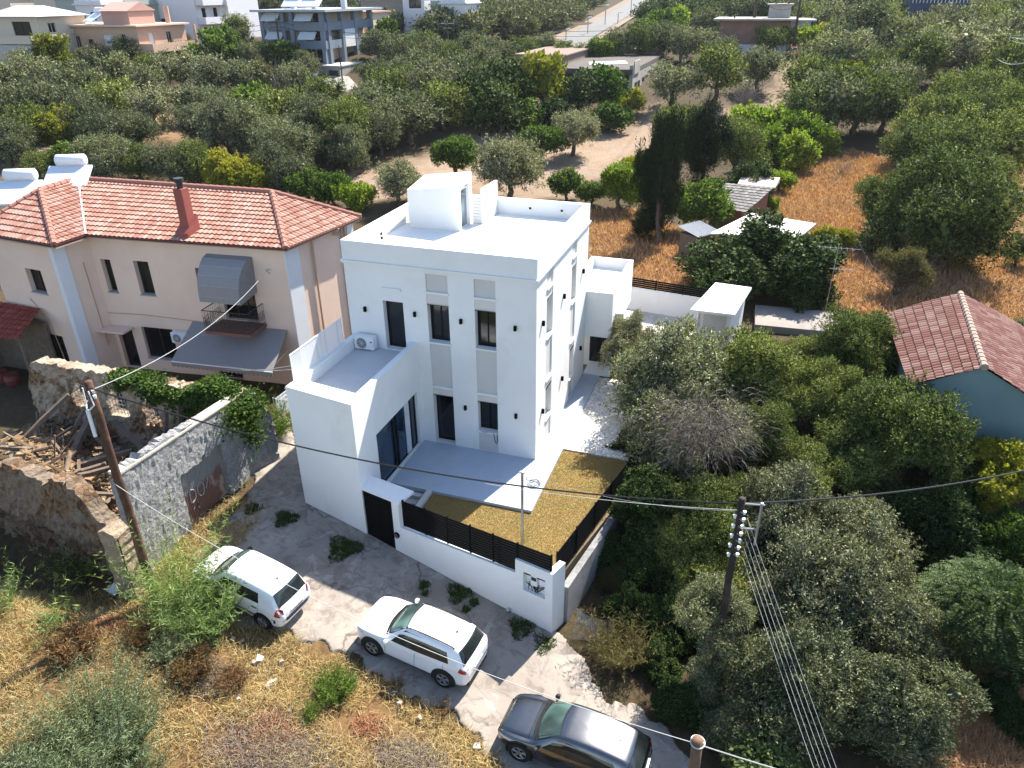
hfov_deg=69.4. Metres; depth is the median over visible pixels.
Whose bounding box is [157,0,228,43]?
apartment building
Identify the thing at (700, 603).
olive tree
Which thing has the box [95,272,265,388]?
overhead cable
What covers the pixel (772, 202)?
leafy tree
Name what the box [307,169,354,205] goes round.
leafy tree
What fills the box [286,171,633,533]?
white house
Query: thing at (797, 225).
white shed
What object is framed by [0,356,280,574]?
ruined house
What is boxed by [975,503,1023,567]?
leafy tree
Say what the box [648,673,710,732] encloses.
carob tree
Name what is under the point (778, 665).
overhead cable
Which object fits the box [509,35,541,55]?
olive tree
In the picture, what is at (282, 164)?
olive tree
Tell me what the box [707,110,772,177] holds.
olive tree
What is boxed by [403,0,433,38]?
apartment building
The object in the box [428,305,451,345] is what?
window
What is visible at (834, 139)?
vine thicket
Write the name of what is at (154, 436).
timber beam
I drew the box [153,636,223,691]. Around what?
wild shrub
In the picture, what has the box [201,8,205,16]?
window
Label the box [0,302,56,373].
lean to
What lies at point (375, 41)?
olive tree
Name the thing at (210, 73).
olive tree
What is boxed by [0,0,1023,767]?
ground
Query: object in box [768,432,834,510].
olive tree
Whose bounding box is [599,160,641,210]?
leafy tree
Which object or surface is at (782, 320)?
concrete slab
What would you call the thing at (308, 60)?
olive tree
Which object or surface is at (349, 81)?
driveway
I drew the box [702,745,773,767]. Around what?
overhead cable
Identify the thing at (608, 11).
road verge
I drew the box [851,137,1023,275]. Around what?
olive tree
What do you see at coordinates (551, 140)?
leafy tree
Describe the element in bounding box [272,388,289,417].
drying rack
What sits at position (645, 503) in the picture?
overhead cable
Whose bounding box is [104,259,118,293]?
window
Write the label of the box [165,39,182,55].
olive tree
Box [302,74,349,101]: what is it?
olive tree
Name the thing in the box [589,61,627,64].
white sheet
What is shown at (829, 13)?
olive tree
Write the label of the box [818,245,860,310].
antenna mast
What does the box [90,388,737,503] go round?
overhead cable
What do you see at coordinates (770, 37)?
olive tree
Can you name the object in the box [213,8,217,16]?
window
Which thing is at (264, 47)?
olive tree
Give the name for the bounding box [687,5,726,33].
olive tree
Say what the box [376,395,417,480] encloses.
sliding door
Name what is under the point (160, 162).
olive tree
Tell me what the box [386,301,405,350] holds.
door
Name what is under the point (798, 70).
olive tree
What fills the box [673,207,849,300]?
carob tree
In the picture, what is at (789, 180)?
leafy tree
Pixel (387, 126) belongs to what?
olive tree
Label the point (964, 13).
olive tree
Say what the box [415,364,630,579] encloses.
plot ground
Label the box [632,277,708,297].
slat fence
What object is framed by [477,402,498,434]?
window
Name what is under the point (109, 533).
gate pillar
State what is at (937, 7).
olive tree
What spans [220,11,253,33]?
olive tree
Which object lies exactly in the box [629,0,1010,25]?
hillside wood
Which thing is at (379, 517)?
slatted gate
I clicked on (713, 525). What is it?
olive tree
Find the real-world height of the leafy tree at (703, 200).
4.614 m
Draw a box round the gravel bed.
[563,377,637,461]
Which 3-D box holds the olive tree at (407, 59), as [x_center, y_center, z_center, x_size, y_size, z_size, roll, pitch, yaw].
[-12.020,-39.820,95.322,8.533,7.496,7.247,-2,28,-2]
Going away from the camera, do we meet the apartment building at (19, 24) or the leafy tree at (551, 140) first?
the leafy tree at (551, 140)
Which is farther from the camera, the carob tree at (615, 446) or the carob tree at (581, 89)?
the carob tree at (581, 89)
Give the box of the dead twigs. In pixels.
[636,371,795,490]
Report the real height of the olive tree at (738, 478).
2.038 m
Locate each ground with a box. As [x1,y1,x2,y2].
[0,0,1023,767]
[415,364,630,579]
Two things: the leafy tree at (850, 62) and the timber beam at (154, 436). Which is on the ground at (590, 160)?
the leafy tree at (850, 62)
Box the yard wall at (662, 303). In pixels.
[627,287,700,319]
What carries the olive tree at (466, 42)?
on the ground at (590, 160)
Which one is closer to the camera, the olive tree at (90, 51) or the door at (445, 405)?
the door at (445, 405)
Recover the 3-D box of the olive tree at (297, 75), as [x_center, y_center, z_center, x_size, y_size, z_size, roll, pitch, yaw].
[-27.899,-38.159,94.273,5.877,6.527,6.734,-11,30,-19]
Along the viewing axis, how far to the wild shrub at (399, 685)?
20.64 m
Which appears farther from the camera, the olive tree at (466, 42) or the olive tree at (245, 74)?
the olive tree at (466, 42)
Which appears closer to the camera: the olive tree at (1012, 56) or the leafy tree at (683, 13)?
the olive tree at (1012, 56)
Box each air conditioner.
[170,330,186,342]
[354,333,377,350]
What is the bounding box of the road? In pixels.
[562,0,647,44]
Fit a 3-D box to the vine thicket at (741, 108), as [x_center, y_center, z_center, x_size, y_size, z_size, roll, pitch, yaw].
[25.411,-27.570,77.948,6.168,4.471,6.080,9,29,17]
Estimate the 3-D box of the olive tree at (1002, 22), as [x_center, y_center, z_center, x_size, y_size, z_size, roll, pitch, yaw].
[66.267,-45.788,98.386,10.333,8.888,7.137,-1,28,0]
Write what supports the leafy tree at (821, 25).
on the ground at (590, 160)
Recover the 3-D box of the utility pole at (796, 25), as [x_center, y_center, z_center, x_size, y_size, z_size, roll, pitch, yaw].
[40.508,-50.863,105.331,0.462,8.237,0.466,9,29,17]
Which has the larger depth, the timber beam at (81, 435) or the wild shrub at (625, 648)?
the timber beam at (81, 435)
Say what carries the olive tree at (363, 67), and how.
on the ground at (590, 160)
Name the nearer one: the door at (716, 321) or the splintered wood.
the splintered wood
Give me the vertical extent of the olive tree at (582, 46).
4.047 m
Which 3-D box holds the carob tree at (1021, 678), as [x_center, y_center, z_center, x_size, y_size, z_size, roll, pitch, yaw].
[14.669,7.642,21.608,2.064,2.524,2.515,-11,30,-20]
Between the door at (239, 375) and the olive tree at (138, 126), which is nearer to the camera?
the door at (239, 375)
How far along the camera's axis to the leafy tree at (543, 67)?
83.90 m
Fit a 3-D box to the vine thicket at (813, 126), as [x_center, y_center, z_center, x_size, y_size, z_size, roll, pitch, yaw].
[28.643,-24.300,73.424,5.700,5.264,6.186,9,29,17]
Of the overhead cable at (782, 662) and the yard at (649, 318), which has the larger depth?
the yard at (649, 318)
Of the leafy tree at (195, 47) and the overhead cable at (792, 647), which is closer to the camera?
the overhead cable at (792, 647)
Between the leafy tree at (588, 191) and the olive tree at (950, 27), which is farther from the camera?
the olive tree at (950, 27)
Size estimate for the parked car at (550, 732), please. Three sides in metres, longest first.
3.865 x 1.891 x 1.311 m
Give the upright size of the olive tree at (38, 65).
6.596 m
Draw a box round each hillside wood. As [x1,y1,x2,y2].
[257,0,353,12]
[347,0,607,42]
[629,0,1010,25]
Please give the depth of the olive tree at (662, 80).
86.72 m
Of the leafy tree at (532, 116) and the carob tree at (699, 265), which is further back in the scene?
the leafy tree at (532, 116)
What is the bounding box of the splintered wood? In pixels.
[0,411,208,516]
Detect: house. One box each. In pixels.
[0,176,361,384]
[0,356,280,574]
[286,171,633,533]
[713,3,795,54]
[883,291,1023,466]
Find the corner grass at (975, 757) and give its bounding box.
[911,573,1023,767]
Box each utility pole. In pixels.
[82,380,158,603]
[273,18,282,40]
[338,45,342,80]
[441,21,453,40]
[688,734,705,767]
[710,496,764,670]
[753,0,757,17]
[792,0,801,45]
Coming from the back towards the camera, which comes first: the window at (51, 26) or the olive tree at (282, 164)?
the window at (51, 26)
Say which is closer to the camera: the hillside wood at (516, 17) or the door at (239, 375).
the door at (239, 375)
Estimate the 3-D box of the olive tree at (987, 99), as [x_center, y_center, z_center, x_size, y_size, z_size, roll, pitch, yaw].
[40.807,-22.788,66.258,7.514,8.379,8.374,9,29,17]
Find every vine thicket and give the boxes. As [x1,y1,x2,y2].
[727,99,777,124]
[741,120,784,165]
[747,99,814,129]
[769,127,822,171]
[778,110,833,143]
[811,125,843,156]
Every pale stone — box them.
[256,654,263,663]
[473,742,480,748]
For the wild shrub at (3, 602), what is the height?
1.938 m
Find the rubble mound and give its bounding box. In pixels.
[0,429,127,540]
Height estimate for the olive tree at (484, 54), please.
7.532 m
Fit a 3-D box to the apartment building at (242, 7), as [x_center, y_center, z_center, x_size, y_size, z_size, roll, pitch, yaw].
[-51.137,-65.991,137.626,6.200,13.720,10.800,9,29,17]
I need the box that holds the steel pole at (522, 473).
[519,471,524,545]
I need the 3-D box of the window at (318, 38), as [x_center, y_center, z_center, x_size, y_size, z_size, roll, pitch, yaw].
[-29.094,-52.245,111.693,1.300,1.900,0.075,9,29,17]
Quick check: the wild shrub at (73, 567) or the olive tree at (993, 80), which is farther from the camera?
the olive tree at (993, 80)
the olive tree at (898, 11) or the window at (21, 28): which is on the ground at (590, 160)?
the olive tree at (898, 11)
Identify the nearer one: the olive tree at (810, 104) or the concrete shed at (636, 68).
the olive tree at (810, 104)
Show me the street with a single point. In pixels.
(365, 580)
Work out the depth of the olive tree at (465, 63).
85.99 m
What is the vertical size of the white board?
0.370 m
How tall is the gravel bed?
0.108 m
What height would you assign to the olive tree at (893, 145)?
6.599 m
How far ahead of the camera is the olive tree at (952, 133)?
57.84 m
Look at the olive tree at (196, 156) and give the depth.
65.44 m
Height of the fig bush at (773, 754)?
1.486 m
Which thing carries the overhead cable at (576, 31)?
attached to the utility pole at (447, 28)
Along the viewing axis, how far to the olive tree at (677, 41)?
107.98 m
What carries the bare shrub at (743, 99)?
on the ground at (590, 160)
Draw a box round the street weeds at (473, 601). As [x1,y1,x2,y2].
[243,500,556,657]
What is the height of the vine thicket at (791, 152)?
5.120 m
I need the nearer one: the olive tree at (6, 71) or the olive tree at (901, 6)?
the olive tree at (6, 71)
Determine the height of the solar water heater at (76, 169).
1.564 m
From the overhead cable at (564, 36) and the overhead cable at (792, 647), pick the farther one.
the overhead cable at (564, 36)
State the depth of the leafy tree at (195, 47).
105.24 m
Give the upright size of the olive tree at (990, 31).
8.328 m
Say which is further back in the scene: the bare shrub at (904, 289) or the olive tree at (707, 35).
the olive tree at (707, 35)
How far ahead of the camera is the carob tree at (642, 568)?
24.22 m
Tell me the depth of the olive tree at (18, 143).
66.85 m
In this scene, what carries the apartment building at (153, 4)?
on the ground at (590, 160)
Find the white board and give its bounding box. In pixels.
[106,583,117,595]
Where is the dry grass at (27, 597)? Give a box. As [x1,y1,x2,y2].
[0,494,511,767]
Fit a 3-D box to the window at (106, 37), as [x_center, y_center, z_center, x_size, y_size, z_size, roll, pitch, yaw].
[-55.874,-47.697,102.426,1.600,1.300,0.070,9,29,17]
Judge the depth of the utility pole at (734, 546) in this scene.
18.48 m
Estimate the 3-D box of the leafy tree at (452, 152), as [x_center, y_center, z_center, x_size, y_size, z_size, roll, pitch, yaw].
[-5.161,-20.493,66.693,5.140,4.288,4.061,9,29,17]
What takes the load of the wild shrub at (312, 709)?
on the ground at (590, 160)
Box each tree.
[0,56,37,91]
[0,73,68,117]
[0,81,40,117]
[0,97,59,155]
[0,116,46,166]
[2,45,36,67]
[8,51,62,83]
[18,149,54,180]
[28,32,82,71]
[30,101,75,147]
[41,55,101,94]
[44,139,87,166]
[45,80,112,117]
[55,92,126,145]
[68,129,136,178]
[75,41,109,71]
[79,73,141,115]
[89,49,138,90]
[94,104,162,146]
[103,35,142,66]
[115,139,151,179]
[120,80,180,131]
[122,61,175,95]
[132,50,161,74]
[135,139,199,183]
[150,45,210,89]
[164,81,218,110]
[164,100,222,147]
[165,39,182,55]
[169,135,213,183]
[180,41,205,63]
[183,52,238,95]
[187,91,251,156]
[196,22,248,67]
[196,84,236,104]
[200,147,249,185]
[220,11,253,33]
[221,55,306,96]
[221,57,274,87]
[221,156,271,188]
[224,97,291,160]
[226,77,271,119]
[230,40,266,64]
[231,25,257,44]
[246,117,324,159]
[249,39,272,63]
[250,53,280,93]
[250,137,318,193]
[251,83,305,121]
[267,38,300,67]
[269,56,313,97]
[279,88,341,150]
[281,165,320,199]
[291,49,323,73]
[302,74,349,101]
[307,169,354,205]
[312,90,378,157]
[323,122,372,171]
[331,180,378,212]
[342,93,372,112]
[348,77,397,112]
[352,55,390,82]
[357,28,395,59]
[358,60,419,102]
[361,104,406,155]
[368,15,398,35]
[369,86,451,142]
[371,156,421,204]
[377,30,416,64]
[386,46,441,80]
[394,28,438,58]
[396,52,462,117]
[413,75,475,130]
[416,33,452,61]
[428,133,479,172]
[432,37,468,65]
[432,48,486,82]
[453,29,488,56]
[453,59,505,117]
[463,43,509,70]
[466,71,529,135]
[466,130,552,197]
[467,34,508,52]
[474,50,539,104]
[491,38,522,63]
[503,96,546,130]
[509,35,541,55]
[513,123,572,162]
[518,49,568,105]
[525,31,557,47]
[535,93,577,128]
[545,165,584,200]
[550,106,602,156]
[552,38,575,47]
[554,66,604,113]
[573,41,593,56]
[575,180,610,206]
[583,59,632,104]
[588,34,617,56]
[591,99,636,131]
[596,526,630,573]
[597,307,662,370]
[598,27,639,55]
[598,579,660,633]
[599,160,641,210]
[599,312,745,445]
[604,428,634,458]
[605,461,680,549]
[609,535,676,594]
[611,375,768,484]
[617,86,647,112]
[617,150,644,167]
[622,20,661,54]
[628,207,666,238]
[629,18,658,33]
[629,84,689,245]
[631,630,686,687]
[635,593,711,661]
[637,515,715,576]
[644,18,679,54]
[644,58,700,107]
[644,467,752,565]
[645,6,683,28]
[648,101,706,138]
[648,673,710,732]
[649,442,710,475]
[663,545,769,646]
[665,2,691,28]
[665,22,700,62]
[670,177,736,227]
[671,570,758,667]
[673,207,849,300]
[680,91,735,185]
[682,653,749,717]
[686,25,722,53]
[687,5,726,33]
[687,252,732,288]
[690,37,751,104]
[696,469,748,510]
[696,690,791,767]
[704,35,741,57]
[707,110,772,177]
[713,321,810,427]
[713,398,803,471]
[717,582,878,766]
[724,158,776,195]
[735,456,851,576]
[737,43,786,91]
[739,518,901,655]
[752,22,791,55]
[766,194,780,210]
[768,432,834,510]
[770,169,798,190]
[774,79,846,131]
[774,276,843,313]
[775,0,814,16]
[776,334,824,368]
[777,353,873,432]
[778,52,835,94]
[784,66,891,127]
[785,24,873,70]
[787,22,821,47]
[791,0,829,25]
[802,490,928,590]
[804,301,903,397]
[806,413,908,504]
[809,0,856,28]
[810,223,859,250]
[814,17,840,43]
[815,644,994,767]
[816,52,906,134]
[821,0,907,51]
[834,58,865,80]
[836,367,983,486]
[838,26,884,62]
[843,577,955,688]
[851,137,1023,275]
[853,170,915,227]
[859,69,920,131]
[863,43,908,77]
[868,54,931,93]
[872,475,992,559]
[876,114,947,172]
[877,0,914,40]
[881,23,959,79]
[883,88,971,143]
[892,0,911,33]
[894,109,1006,169]
[898,10,942,41]
[900,657,959,695]
[902,22,962,71]
[908,16,1011,78]
[908,68,969,114]
[911,528,1008,579]
[911,550,1023,688]
[924,1,958,20]
[927,83,1012,134]
[929,2,992,30]
[931,451,987,506]
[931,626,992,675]
[942,63,1016,104]
[947,99,1023,179]
[950,19,1022,74]
[952,28,1023,82]
[952,153,1023,199]
[957,433,1023,514]
[968,0,1008,16]
[970,0,1014,30]
[973,671,1023,750]
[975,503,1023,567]
[978,5,1023,36]
[987,598,1023,687]
[990,77,1023,116]
[999,65,1023,86]
[1001,0,1023,24]
[1002,557,1023,597]
[1014,316,1023,325]
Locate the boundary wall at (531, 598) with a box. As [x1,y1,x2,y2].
[361,476,564,632]
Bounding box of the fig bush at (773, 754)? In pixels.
[713,722,817,767]
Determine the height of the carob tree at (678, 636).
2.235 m
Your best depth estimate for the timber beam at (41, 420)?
28.43 m
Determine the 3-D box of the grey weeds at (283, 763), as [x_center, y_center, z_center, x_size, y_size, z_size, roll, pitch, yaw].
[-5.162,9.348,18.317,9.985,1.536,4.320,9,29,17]
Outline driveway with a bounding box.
[312,76,357,92]
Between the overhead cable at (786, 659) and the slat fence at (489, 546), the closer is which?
the overhead cable at (786, 659)
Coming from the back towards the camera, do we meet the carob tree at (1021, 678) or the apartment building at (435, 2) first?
the apartment building at (435, 2)
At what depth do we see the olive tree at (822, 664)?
19.04 m
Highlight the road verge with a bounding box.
[548,0,634,44]
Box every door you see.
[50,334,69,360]
[122,330,140,365]
[220,371,242,377]
[227,295,258,319]
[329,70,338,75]
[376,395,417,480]
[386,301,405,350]
[436,395,454,439]
[460,185,467,227]
[589,336,606,361]
[702,314,725,351]
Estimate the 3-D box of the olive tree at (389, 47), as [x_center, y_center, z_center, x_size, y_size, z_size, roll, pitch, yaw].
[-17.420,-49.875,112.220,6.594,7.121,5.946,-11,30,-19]
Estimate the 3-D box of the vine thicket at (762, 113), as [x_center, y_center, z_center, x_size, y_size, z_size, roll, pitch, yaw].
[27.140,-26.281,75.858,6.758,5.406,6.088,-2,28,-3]
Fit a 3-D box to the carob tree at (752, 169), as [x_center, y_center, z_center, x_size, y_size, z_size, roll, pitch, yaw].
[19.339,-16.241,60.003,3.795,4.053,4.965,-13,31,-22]
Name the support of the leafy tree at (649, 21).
on the ground at (590, 160)
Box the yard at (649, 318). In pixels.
[602,309,696,378]
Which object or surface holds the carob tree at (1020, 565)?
on the ground at (590, 160)
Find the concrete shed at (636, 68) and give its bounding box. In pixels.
[514,45,664,92]
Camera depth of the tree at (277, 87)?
92.16 m
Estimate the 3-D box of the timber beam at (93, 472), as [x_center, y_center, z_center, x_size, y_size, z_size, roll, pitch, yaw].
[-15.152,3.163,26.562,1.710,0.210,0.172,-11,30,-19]
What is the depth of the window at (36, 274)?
34.07 m
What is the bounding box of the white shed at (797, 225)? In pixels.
[710,213,815,251]
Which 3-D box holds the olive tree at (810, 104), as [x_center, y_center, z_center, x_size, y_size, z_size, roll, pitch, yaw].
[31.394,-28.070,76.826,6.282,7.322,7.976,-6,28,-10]
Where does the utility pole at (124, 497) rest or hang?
on the ground at (590, 160)
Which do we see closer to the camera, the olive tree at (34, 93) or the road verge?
the olive tree at (34, 93)
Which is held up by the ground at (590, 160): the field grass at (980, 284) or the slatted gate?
the field grass at (980, 284)
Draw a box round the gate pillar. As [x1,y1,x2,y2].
[97,519,145,603]
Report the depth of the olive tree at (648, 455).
26.94 m
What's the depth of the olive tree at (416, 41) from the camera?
113.36 m
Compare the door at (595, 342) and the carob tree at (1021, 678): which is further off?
the door at (595, 342)
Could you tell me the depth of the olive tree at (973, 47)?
86.04 m
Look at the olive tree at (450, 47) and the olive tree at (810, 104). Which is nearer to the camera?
the olive tree at (810, 104)
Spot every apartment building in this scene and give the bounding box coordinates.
[0,0,33,9]
[0,5,88,67]
[33,0,55,7]
[54,0,75,11]
[69,2,198,71]
[72,0,122,21]
[123,0,161,21]
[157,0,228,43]
[217,0,261,36]
[249,0,381,76]
[358,0,404,35]
[363,10,390,32]
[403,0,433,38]
[428,0,441,38]
[439,0,481,42]
[787,18,816,48]
[897,0,968,41]
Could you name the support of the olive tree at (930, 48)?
on the ground at (590, 160)
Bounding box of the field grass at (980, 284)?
[590,89,1023,321]
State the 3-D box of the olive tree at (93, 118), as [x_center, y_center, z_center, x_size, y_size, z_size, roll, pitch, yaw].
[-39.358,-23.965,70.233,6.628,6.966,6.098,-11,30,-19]
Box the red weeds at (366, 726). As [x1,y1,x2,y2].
[82,605,411,767]
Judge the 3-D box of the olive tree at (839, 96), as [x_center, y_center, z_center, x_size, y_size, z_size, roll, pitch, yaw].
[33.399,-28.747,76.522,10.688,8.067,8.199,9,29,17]
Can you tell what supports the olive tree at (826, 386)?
on the ground at (590, 160)
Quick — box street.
[191,412,689,767]
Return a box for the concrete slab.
[754,305,839,336]
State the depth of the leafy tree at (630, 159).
64.09 m
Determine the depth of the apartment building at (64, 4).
123.11 m
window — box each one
[12,22,32,35]
[30,269,48,295]
[47,23,55,32]
[76,36,81,47]
[103,35,112,44]
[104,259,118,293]
[137,261,156,296]
[144,327,176,360]
[148,32,154,43]
[166,31,171,42]
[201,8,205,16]
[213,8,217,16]
[308,49,315,62]
[313,13,318,21]
[315,31,320,40]
[317,49,323,62]
[409,0,420,7]
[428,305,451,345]
[474,311,497,352]
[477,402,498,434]
[545,409,551,421]
[546,329,553,340]
[571,297,576,305]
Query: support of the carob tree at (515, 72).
on the ground at (590, 160)
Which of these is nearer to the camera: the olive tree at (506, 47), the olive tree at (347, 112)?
the olive tree at (347, 112)
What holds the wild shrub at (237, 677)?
on the ground at (590, 160)
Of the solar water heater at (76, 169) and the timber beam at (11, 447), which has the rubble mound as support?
the timber beam at (11, 447)
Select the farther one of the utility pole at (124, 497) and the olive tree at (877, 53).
the olive tree at (877, 53)
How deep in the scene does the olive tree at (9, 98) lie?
75.35 m
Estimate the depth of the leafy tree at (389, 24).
119.94 m
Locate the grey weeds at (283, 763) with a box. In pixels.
[166,646,477,767]
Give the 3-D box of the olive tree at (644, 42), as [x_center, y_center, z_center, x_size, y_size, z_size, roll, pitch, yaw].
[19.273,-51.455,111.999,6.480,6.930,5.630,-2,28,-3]
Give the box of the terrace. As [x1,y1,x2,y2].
[390,373,599,512]
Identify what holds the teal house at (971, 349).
on the ground at (590, 160)
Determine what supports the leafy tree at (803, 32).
on the ground at (590, 160)
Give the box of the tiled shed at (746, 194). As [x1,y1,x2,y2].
[714,175,779,228]
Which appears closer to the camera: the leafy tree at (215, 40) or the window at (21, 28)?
the window at (21, 28)
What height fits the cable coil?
0.108 m
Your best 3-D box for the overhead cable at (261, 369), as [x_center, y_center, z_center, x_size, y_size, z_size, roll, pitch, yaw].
[-9.879,-0.692,29.074,0.027,3.374,8.266,-23,35,-36]
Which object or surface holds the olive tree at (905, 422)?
on the ground at (590, 160)
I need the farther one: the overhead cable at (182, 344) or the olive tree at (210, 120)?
the olive tree at (210, 120)
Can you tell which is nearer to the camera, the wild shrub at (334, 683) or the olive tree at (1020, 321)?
the wild shrub at (334, 683)
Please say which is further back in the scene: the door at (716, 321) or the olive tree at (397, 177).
the olive tree at (397, 177)
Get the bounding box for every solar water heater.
[0,168,42,208]
[42,154,92,186]
[82,7,102,24]
[281,0,304,8]
[298,0,321,8]
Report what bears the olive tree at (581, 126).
on the ground at (590, 160)
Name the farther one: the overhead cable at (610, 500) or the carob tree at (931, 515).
the carob tree at (931, 515)
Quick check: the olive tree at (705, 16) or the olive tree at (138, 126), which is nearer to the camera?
the olive tree at (138, 126)
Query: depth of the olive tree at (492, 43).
109.53 m
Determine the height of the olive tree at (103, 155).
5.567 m
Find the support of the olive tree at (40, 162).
on the ground at (590, 160)
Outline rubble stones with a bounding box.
[0,422,136,518]
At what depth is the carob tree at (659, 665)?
21.54 m
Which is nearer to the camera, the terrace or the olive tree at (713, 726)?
the olive tree at (713, 726)
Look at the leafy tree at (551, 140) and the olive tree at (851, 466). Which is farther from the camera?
the leafy tree at (551, 140)
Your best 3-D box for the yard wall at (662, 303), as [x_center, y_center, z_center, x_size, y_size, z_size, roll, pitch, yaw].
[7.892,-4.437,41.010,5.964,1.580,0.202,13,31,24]
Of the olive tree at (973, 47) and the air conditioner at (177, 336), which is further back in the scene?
the olive tree at (973, 47)
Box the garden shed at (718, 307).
[690,282,751,353]
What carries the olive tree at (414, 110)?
on the ground at (590, 160)
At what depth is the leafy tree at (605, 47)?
109.43 m
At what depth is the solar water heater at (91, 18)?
103.23 m
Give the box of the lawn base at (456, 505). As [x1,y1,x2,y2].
[423,451,625,568]
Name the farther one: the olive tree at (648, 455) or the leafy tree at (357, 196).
the leafy tree at (357, 196)
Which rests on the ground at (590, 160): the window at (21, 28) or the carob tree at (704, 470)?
the carob tree at (704, 470)
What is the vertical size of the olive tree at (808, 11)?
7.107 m
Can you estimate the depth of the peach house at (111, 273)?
33.58 m
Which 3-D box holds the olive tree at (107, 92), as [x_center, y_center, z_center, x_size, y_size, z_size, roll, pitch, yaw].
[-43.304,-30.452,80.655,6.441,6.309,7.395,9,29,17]
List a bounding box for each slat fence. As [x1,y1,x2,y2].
[401,499,552,581]
[556,442,643,566]
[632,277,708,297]
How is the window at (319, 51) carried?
in the apartment building at (317, 26)
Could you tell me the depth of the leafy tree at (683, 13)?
133.02 m
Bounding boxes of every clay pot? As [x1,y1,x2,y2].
[0,368,6,384]
[3,371,20,386]
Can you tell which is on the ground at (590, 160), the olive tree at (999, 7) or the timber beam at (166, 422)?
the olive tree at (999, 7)
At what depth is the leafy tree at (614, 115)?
81.33 m
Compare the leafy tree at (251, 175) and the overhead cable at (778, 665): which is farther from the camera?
the leafy tree at (251, 175)
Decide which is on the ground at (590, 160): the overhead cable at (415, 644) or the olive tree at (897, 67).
the olive tree at (897, 67)
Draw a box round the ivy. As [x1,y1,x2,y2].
[100,366,282,450]
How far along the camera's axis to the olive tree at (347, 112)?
70.38 m
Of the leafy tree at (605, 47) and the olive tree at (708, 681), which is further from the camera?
the leafy tree at (605, 47)
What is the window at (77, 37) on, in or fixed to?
in the apartment building at (138, 23)
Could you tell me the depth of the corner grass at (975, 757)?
19.93 m
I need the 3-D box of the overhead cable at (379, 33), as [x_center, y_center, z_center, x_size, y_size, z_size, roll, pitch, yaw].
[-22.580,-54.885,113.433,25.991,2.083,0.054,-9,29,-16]
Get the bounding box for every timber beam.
[0,445,33,450]
[23,393,69,437]
[68,401,90,441]
[70,409,94,457]
[73,448,132,467]
[73,461,106,472]
[76,466,109,476]
[79,420,103,448]
[95,491,113,495]
[111,419,144,449]
[146,434,158,445]
[164,412,168,433]
[175,404,183,425]
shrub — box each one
[0,546,41,615]
[0,635,198,767]
[0,725,76,767]
[1,584,81,660]
[25,540,106,601]
[33,612,101,670]
[57,453,258,658]
[102,737,181,767]
[113,612,168,652]
[132,552,249,648]
[141,614,197,669]
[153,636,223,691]
[206,651,254,696]
[257,385,292,437]
[290,694,325,723]
[299,649,361,707]
[343,669,360,685]
[381,670,410,690]
[423,694,452,722]
[577,596,673,682]
[715,78,778,105]
[829,155,869,175]
[846,243,960,295]
[872,245,937,296]
[1003,235,1023,267]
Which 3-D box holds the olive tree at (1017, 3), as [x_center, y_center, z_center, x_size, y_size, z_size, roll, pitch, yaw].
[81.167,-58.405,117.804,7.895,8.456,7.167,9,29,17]
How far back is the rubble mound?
25.61 m
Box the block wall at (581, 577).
[564,461,645,622]
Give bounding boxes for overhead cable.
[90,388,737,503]
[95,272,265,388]
[113,483,689,741]
[225,365,294,370]
[226,364,296,370]
[278,26,446,38]
[283,22,446,33]
[449,24,716,36]
[456,16,733,31]
[485,483,730,509]
[526,474,727,510]
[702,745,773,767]
[743,559,813,767]
[744,550,818,765]
[745,539,824,766]
[746,470,1023,503]
[746,529,830,767]
[747,518,835,765]
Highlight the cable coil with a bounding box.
[526,475,540,486]
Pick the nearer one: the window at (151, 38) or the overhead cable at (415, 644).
the overhead cable at (415, 644)
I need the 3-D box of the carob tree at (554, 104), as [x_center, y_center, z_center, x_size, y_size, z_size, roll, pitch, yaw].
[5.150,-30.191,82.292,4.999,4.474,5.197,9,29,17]
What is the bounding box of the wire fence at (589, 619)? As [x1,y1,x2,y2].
[571,608,613,639]
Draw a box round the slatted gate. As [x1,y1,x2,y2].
[363,491,395,548]
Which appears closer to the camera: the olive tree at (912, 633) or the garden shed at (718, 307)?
the olive tree at (912, 633)
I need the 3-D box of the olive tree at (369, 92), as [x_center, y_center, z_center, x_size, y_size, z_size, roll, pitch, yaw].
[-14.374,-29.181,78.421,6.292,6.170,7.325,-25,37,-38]
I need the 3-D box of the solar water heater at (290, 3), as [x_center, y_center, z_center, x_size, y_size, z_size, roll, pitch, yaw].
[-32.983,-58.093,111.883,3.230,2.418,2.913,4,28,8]
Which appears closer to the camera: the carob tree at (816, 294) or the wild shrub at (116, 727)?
the wild shrub at (116, 727)
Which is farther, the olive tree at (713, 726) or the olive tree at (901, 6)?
the olive tree at (901, 6)
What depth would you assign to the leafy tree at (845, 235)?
49.87 m
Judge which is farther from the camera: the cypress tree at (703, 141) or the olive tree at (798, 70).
the olive tree at (798, 70)
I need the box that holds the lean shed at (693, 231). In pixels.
[678,220,717,255]
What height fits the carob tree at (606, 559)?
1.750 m
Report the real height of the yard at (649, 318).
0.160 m
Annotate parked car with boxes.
[192,546,309,629]
[357,596,487,687]
[498,694,651,767]
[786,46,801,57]
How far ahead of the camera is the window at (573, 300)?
30.66 m

